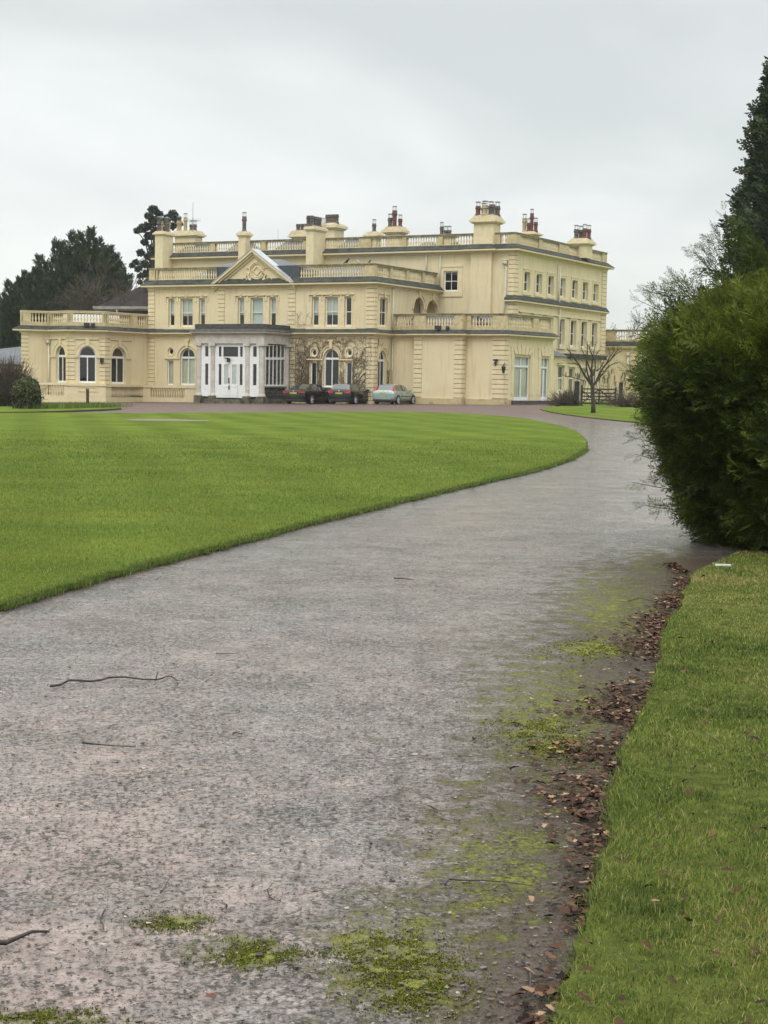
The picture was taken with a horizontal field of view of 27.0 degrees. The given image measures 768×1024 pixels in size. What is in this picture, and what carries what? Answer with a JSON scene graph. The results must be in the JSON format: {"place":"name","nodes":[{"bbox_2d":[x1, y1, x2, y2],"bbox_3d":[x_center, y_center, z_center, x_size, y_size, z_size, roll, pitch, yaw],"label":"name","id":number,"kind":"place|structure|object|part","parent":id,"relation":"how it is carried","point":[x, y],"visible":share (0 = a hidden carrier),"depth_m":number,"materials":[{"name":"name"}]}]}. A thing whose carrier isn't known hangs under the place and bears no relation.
{"place":"outdoors","nodes":[
{"label":"outdoors","id":0,"kind":"place"},
{"bbox_2d":[0,406,121,412],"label":"flower bed","id":1,"kind":"object","parent":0,"point":[4,409],"visible":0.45,"depth_m":75.13,"materials":[{"name":"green plant"}]},
{"bbox_2d":[0,350,47,405],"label":"twiggy shrub","id":2,"kind":"object","parent":1,"relation":"on","point":[8,376],"visible":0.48,"depth_m":85.90,"materials":[{"name":"plant"}]},
{"bbox_2d":[10,376,41,408],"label":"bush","id":3,"kind":"object","parent":1,"relation":"on","point":[26,390],"visible":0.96,"depth_m":77.22,"materials":[{"name":"green plant"}]},
{"bbox_2d":[6,401,132,409],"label":"bed plants","id":4,"kind":"object","parent":1,"relation":"on","point":[59,405],"visible":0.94,"depth_m":82.27,"materials":[{"name":"green plant"}]},
{"bbox_2d":[86,389,88,403],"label":"wooden post","id":5,"kind":"object","parent":1,"relation":"on","point":[87,395],"visible":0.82,"depth_m":84.67,"materials":[{"name":"brown wood"}]},
{"bbox_2d":[128,205,183,284],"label":"evergreen oak","id":6,"kind":"object","parent":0,"point":[152,219],"visible":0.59,"depth_m":170.22,"materials":[{"name":"green plant"}]},
{"bbox_2d":[0,411,587,611],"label":"lawn","id":7,"kind":"structure","parent":0,"point":[389,427],"depth_m":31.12,"materials":[{"name":"green plant"}]},
{"bbox_2d":[125,419,209,420],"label":"paving slab","id":8,"kind":"structure","parent":7,"relation":"on","point":[164,420],"depth_m":60.58,"materials":[{"name":"stone"}]},
{"bbox_2d":[0,448,591,610],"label":"lawn fringe","id":9,"kind":"object","parent":7,"relation":"on","point":[39,595],"visible":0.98,"depth_m":15.22,"materials":[{"name":"green plant"}]},
{"bbox_2d":[0,402,738,1023],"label":"driveway","id":10,"kind":"structure","parent":0,"point":[588,494],"depth_m":7.20,"materials":[{"name":"grey gravel"}]},
{"bbox_2d":[0,930,48,944],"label":"twig","id":11,"kind":"object","parent":10,"relation":"on","point":[11,940],"visible":1,"depth_m":4.54,"materials":[{"name":"wood"}]},
{"bbox_2d":[99,909,105,929],"bbox_3d":[-0.832,1.201,4.717,0.017,0.010,0.163,0,5,-8],"label":"twig","id":12,"kind":"object","parent":10,"relation":"on","point":[104,910],"visible":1,"depth_m":4.73,"materials":[{"name":"wood"}]},
{"bbox_2d":[81,742,134,746],"bbox_3d":[-1.200,1.012,6.949,0.256,0.011,0.020,2,5,17],"label":"twig","id":13,"kind":"object","parent":10,"relation":"on","point":[105,744],"visible":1,"depth_m":6.95,"materials":[{"name":"wood"}]},
{"bbox_2d":[50,673,177,686],"bbox_3d":[-1.434,0.881,8.450,0.662,0.029,0.235,0,5,-15],"label":"twig","id":14,"kind":"object","parent":10,"relation":"on","point":[68,680],"visible":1,"depth_m":8.42,"materials":[{"name":"wood"}]},
{"bbox_2d":[206,993,217,997],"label":"fallen leaf","id":15,"kind":"object","parent":10,"relation":"on","point":[211,995],"visible":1,"depth_m":4.14,"materials":[{"name":"brown plant"}]},
{"bbox_2d":[266,881,275,900],"bbox_3d":[-0.347,1.177,4.989,0.043,0.023,0.173,1,5,0],"label":"twig","id":16,"kind":"object","parent":10,"relation":"on","point":[268,892],"visible":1,"depth_m":4.98,"materials":[{"name":"wood"}]},
{"bbox_2d":[283,383,330,403],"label":"parked car","id":17,"kind":"object","parent":10,"relation":"on","point":[307,393],"visible":0.88,"depth_m":112.91,"materials":[{"name":"black paint"}]},
{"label":"rear window","id":18,"kind":"part","parent":17,"relation":"part of","materials":[{"name":"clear glass"}]},
{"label":"side windows","id":19,"kind":"part","parent":17,"relation":"part of","materials":[{"name":"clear glass"}]},
{"bbox_2d":[0,634,645,1023],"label":"moss","id":20,"kind":"object","parent":10,"relation":"on","point":[400,962],"visible":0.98,"depth_m":4.44,"materials":[{"name":"green plant"}]},
{"bbox_2d":[328,383,368,403],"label":"parked car","id":21,"kind":"object","parent":10,"relation":"on","point":[353,393],"visible":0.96,"depth_m":112.54,"materials":[{"name":"black paint"}]},
{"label":"rear window","id":22,"kind":"part","parent":21,"relation":"part of","materials":[{"name":"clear glass"}]},
{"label":"side windows","id":23,"kind":"part","parent":21,"relation":"part of","materials":[{"name":"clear glass"}]},
{"bbox_2d":[372,384,414,404],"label":"parked car","id":24,"kind":"object","parent":10,"relation":"on","point":[397,394],"visible":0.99,"depth_m":112.41,"materials":[{"name":"grey metal"}]},
{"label":"rear window","id":25,"kind":"part","parent":24,"relation":"part of","materials":[{"name":"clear glass"}]},
{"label":"side windows","id":26,"kind":"part","parent":24,"relation":"part of","materials":[{"name":"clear glass"}]},
{"bbox_2d":[444,878,531,885],"bbox_3d":[0.329,1.183,5.116,0.283,0.010,0.060,1,5,-4],"label":"twig","id":27,"kind":"object","parent":10,"relation":"on","point":[446,882],"visible":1,"depth_m":5.13,"materials":[{"name":"wood"}]},
{"bbox_2d":[323,562,692,1023],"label":"leaf drift","id":28,"kind":"object","parent":10,"relation":"on","point":[543,989],"visible":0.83,"depth_m":6.55,"materials":[{"name":"brown plant"}]},
{"bbox_2d":[521,959,531,993],"bbox_3d":[0.385,1.252,4.310,0.025,0.017,0.269,1,5,3],"label":"twig","id":29,"kind":"object","parent":10,"relation":"on","point":[526,965],"visible":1,"depth_m":4.32,"materials":[{"name":"wood"}]},
{"bbox_2d":[0,0,767,339],"label":"sky","id":30,"kind":"structure","parent":0,"point":[625,120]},
{"bbox_2d":[540,401,646,423],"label":"lawn","id":31,"kind":"structure","parent":0,"point":[615,413],"depth_m":88.36,"materials":[{"name":"green plant"}]},
{"bbox_2d":[541,385,579,405],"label":"twiggy shrub","id":32,"kind":"object","parent":31,"relation":"on","point":[555,401],"visible":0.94,"depth_m":104.51,"materials":[{"name":"brown plant"}]},
{"bbox_2d":[557,386,585,405],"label":"twiggy shrub","id":33,"kind":"object","parent":31,"relation":"on","point":[578,403],"visible":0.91,"depth_m":104.58,"materials":[{"name":"brown plant"}]},
{"bbox_2d":[574,380,579,405],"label":"gate post","id":34,"kind":"object","parent":31,"relation":"on","point":[576,385],"visible":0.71,"depth_m":104.59,"materials":[{"name":"brown wood"}]},
{"bbox_2d":[557,337,623,412],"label":"bare tree","id":35,"kind":"object","parent":31,"relation":"on","point":[592,386],"visible":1,"depth_m":86.52,"materials":[{"name":"brown plant"}]},
{"bbox_2d":[565,369,629,402],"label":"tall reeds","id":36,"kind":"object","parent":31,"relation":"on","point":[578,376],"visible":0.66,"depth_m":112.11,"materials":[{"name":"brown plant"}]},
{"bbox_2d":[596,387,640,406],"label":"twiggy shrub","id":37,"kind":"object","parent":31,"relation":"on","point":[624,402],"visible":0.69,"depth_m":100.89,"materials":[{"name":"plant"}]},
{"bbox_2d":[619,382,622,395],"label":"gate post","id":38,"kind":"object","parent":31,"relation":"on","point":[621,386],"visible":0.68,"depth_m":105.21,"materials":[{"name":"brown wood"}]},
{"bbox_2d":[703,56,767,288],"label":"tall conifer","id":39,"kind":"object","parent":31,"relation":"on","point":[750,198],"visible":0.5,"depth_m":64.33,"materials":[{"name":"green plant"}]},
{"bbox_2d":[581,385,616,404],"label":"field gate","id":40,"kind":"structure","parent":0,"point":[596,392],"depth_m":105.01,"materials":[{"name":"brown wood"}]},
{"bbox_2d":[550,550,767,1023],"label":"grass verge","id":41,"kind":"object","parent":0,"point":[751,796],"depth_m":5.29,"materials":[{"name":"plant"}]},
{"bbox_2d":[576,991,591,1003],"bbox_3d":[0.502,1.216,4.011,0.047,0.008,0.018,33,30,19],"label":"fallen leaf","id":42,"kind":"object","parent":41,"relation":"on","point":[583,995],"visible":1,"depth_m":4.01,"materials":[{"name":"brown plant"}]},
{"bbox_2d":[582,966,592,969],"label":"fallen leaf","id":43,"kind":"object","parent":41,"relation":"on","point":[587,968],"visible":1,"depth_m":4.20,"materials":[{"name":"brown plant"}]},
{"bbox_2d":[533,573,702,1023],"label":"verge fringe","id":44,"kind":"object","parent":41,"relation":"on","point":[607,803],"visible":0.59,"depth_m":5.61,"materials":[{"name":"green plant"}]},
{"bbox_2d":[614,1019,626,1023],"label":"fallen leaf","id":45,"kind":"object","parent":41,"relation":"on","point":[618,1021],"visible":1,"depth_m":3.84,"materials":[{"name":"brown plant"}]},
{"bbox_2d":[642,941,651,949],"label":"fallen leaf","id":46,"kind":"object","parent":41,"relation":"on","point":[648,945],"visible":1,"depth_m":4.41,"materials":[{"name":"brown plant"}]},
{"bbox_2d":[668,975,676,984],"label":"fallen leaf","id":47,"kind":"object","parent":41,"relation":"on","point":[673,980],"visible":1,"depth_m":4.15,"materials":[{"name":"brown plant"}]},
{"bbox_2d":[715,564,730,565],"bbox_3d":[2.972,0.465,14.023,0.135,0.016,0.024,1,5,0],"label":"plastic strip","id":48,"kind":"object","parent":41,"relation":"on","point":[722,564],"visible":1,"depth_m":14.01,"materials":[{"name":"white plastic"}]},
{"bbox_2d":[750,947,761,954],"bbox_3d":[1.010,1.190,4.337,0.043,0.010,0.024,28,13,-20],"label":"fallen leaf","id":49,"kind":"object","parent":41,"relation":"on","point":[754,949],"visible":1,"depth_m":4.34,"materials":[{"name":"brown plant"}]},
{"bbox_2d":[716,541,764,551],"bbox_3d":[21.703,-0.023,24.674,36.600,0.050,18.750,1,5,0],"label":"hedge bed","id":50,"kind":"object","parent":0,"point":[726,545],"visible":0.07,"depth_m":16.06,"materials":[{"name":"brown soil"}]},
{"bbox_2d":[609,201,767,552],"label":"cypress bush","id":51,"kind":"object","parent":50,"relation":"on","point":[699,382],"visible":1,"depth_m":15.42,"materials":[{"name":"green plant"}]},
{"bbox_3d":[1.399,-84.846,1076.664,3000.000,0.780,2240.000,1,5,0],"label":"ground","id":52,"kind":"structure","parent":0,"visible":0},
{"bbox_2d":[0,347,20,373],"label":"outbuilding","id":53,"kind":"structure","parent":52,"relation":"on","point":[5,352],"depth_m":128.71,"materials":[{"name":"beige paint"}]},
{"bbox_2d":[0,265,54,348],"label":"dark conifer","id":54,"kind":"object","parent":52,"relation":"on","point":[23,291],"visible":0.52,"depth_m":144.36,"materials":[{"name":"green plant"}]},
{"bbox_2d":[33,225,134,321],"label":"cypress tree","id":55,"kind":"object","parent":52,"relation":"on","point":[64,268],"visible":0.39,"depth_m":147.68,"materials":[{"name":"green plant"}]},
{"bbox_2d":[51,273,139,320],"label":"leafless tree","id":56,"kind":"object","parent":52,"relation":"on","point":[115,289],"visible":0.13,"depth_m":137.01,"materials":[{"name":"brown plant"}]},
{"bbox_2d":[45,253,148,321],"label":"leafless tree","id":57,"kind":"object","parent":52,"relation":"on","point":[86,294],"visible":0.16,"depth_m":138.22,"materials":[{"name":"brown plant"}]},
{"bbox_2d":[93,287,148,324],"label":"brick building","id":58,"kind":"structure","parent":52,"relation":"on","point":[133,304],"depth_m":134.68,"materials":[{"name":"brick"}]},
{"bbox_2d":[12,200,653,404],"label":"mansion","id":59,"kind":"structure","parent":52,"relation":"on","point":[487,316],"depth_m":119.90,"materials":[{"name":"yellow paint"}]},
{"bbox_2d":[58,346,65,382],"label":"window","id":60,"kind":"structure","parent":59,"relation":"in","point":[62,356],"depth_m":119.66,"materials":[{"name":"white paint"}]},
{"bbox_2d":[79,346,95,382],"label":"window","id":61,"kind":"structure","parent":59,"relation":"in","point":[92,356],"depth_m":119.13,"materials":[{"name":"white paint"}]},
{"bbox_2d":[112,347,123,383],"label":"window","id":62,"kind":"structure","parent":59,"relation":"in","point":[118,357],"depth_m":121.16,"materials":[{"name":"white paint"}]},
{"bbox_2d":[168,360,172,384],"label":"window","id":63,"kind":"structure","parent":59,"relation":"in","point":[170,362],"depth_m":122.82,"materials":[{"name":"white paint"}]},
{"bbox_2d":[170,299,173,326],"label":"window","id":64,"kind":"structure","parent":59,"relation":"in","point":[171,300],"depth_m":122.43,"materials":[{"name":"beige paint"}]},
{"bbox_2d":[182,299,192,326],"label":"window","id":65,"kind":"structure","parent":59,"relation":"in","point":[187,304],"depth_m":121.78,"materials":[{"name":"beige paint"}]},
{"bbox_2d":[181,348,194,384],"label":"window","id":66,"kind":"structure","parent":59,"relation":"in","point":[187,363],"depth_m":122.08,"materials":[{"name":"white paint"}]},
{"bbox_2d":[200,298,204,323],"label":"window","id":67,"kind":"structure","parent":59,"relation":"in","point":[202,301],"depth_m":121.10,"materials":[{"name":"beige paint"}]},
{"bbox_2d":[239,298,243,323],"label":"window","id":68,"kind":"structure","parent":59,"relation":"in","point":[241,300],"depth_m":119.48,"materials":[{"name":"beige paint"}]},
{"bbox_2d":[252,298,262,323],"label":"window","id":69,"kind":"structure","parent":59,"relation":"in","point":[257,303],"depth_m":118.87,"materials":[{"name":"white glass"}]},
{"bbox_2d":[270,298,275,323],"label":"window","id":70,"kind":"structure","parent":59,"relation":"in","point":[273,300],"depth_m":118.18,"materials":[{"name":"beige paint"}]},
{"bbox_2d":[311,362,316,383],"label":"window","id":71,"kind":"structure","parent":59,"relation":"in","point":[312,362],"depth_m":116.80,"materials":[{"name":"white paint"}]},
{"bbox_2d":[313,297,318,326],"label":"window","id":72,"kind":"structure","parent":59,"relation":"in","point":[315,299],"depth_m":116.46,"materials":[{"name":"beige paint"}]},
{"bbox_2d":[266,311,389,403],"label":"climbing plant","id":73,"kind":"object","parent":59,"relation":"attached to","point":[305,372],"visible":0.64,"depth_m":116.29,"materials":[{"name":"brown plant"}]},
{"bbox_2d":[324,349,338,386],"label":"window","id":74,"kind":"structure","parent":59,"relation":"in","point":[332,358],"depth_m":116.15,"materials":[{"name":"white paint"}]},
{"bbox_2d":[326,297,337,326],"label":"window","id":75,"kind":"structure","parent":59,"relation":"in","point":[331,302],"depth_m":115.83,"materials":[{"name":"beige paint"}]},
{"bbox_2d":[345,297,350,326],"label":"window","id":76,"kind":"structure","parent":59,"relation":"in","point":[346,311],"depth_m":115.21,"materials":[{"name":"beige paint"}]},
{"bbox_2d":[346,362,351,382],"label":"window","id":77,"kind":"structure","parent":59,"relation":"in","point":[346,362],"depth_m":115.44,"materials":[{"name":"white paint"}]},
{"bbox_2d":[378,351,383,384],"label":"window","id":78,"kind":"structure","parent":59,"relation":"in","point":[380,360],"depth_m":115.64,"materials":[{"name":"white paint"}]},
{"bbox_2d":[380,297,385,326],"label":"window","id":79,"kind":"structure","parent":59,"relation":"in","point":[381,312],"depth_m":115.75,"materials":[{"name":"beige paint"}]},
{"bbox_2d":[444,271,457,290],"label":"window","id":80,"kind":"structure","parent":59,"relation":"in","point":[445,281],"depth_m":122.61,"materials":[{"name":"white paint"}]},
{"bbox_2d":[514,357,528,400],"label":"french window","id":81,"kind":"structure","parent":59,"relation":"in","point":[520,373],"depth_m":114.88,"materials":[{"name":"white paint"}]},
{"bbox_2d":[524,272,527,291],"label":"window","id":82,"kind":"structure","parent":59,"relation":"in","point":[525,272],"depth_m":122.55,"materials":[{"name":"white paint"}]},
{"bbox_2d":[536,274,539,293],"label":"window","id":83,"kind":"structure","parent":59,"relation":"in","point":[537,274],"depth_m":124.68,"materials":[{"name":"white paint"}]},
{"bbox_2d":[540,359,547,400],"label":"french window","id":84,"kind":"structure","parent":59,"relation":"in","point":[544,362],"depth_m":117.63,"materials":[{"name":"white paint"}]},
{"bbox_2d":[558,366,562,390],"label":"window","id":85,"kind":"structure","parent":59,"relation":"in","point":[559,378],"depth_m":124.39,"materials":[{"name":"white paint"}]},
{"bbox_2d":[560,319,561,345],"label":"window","id":86,"kind":"structure","parent":59,"relation":"in","point":[560,319],"depth_m":129.32,"materials":[{"name":"white paint"}]},
{"bbox_2d":[569,368,572,391],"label":"window","id":87,"kind":"structure","parent":59,"relation":"in","point":[569,368],"depth_m":126.40,"materials":[{"name":"white paint"}]},
{"bbox_2d":[570,321,573,346],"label":"window","id":88,"kind":"structure","parent":59,"relation":"in","point":[571,321],"depth_m":131.58,"materials":[{"name":"white paint"}]},
{"bbox_2d":[592,323,594,347],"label":"window","id":89,"kind":"structure","parent":59,"relation":"in","point":[592,323],"depth_m":135.85,"materials":[{"name":"white paint"}]},
{"bbox_2d":[609,311,646,338],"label":"leafless tree","id":90,"kind":"object","parent":52,"relation":"on","point":[637,326],"visible":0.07,"depth_m":186.76,"materials":[{"name":"grey plant"}]}
]}

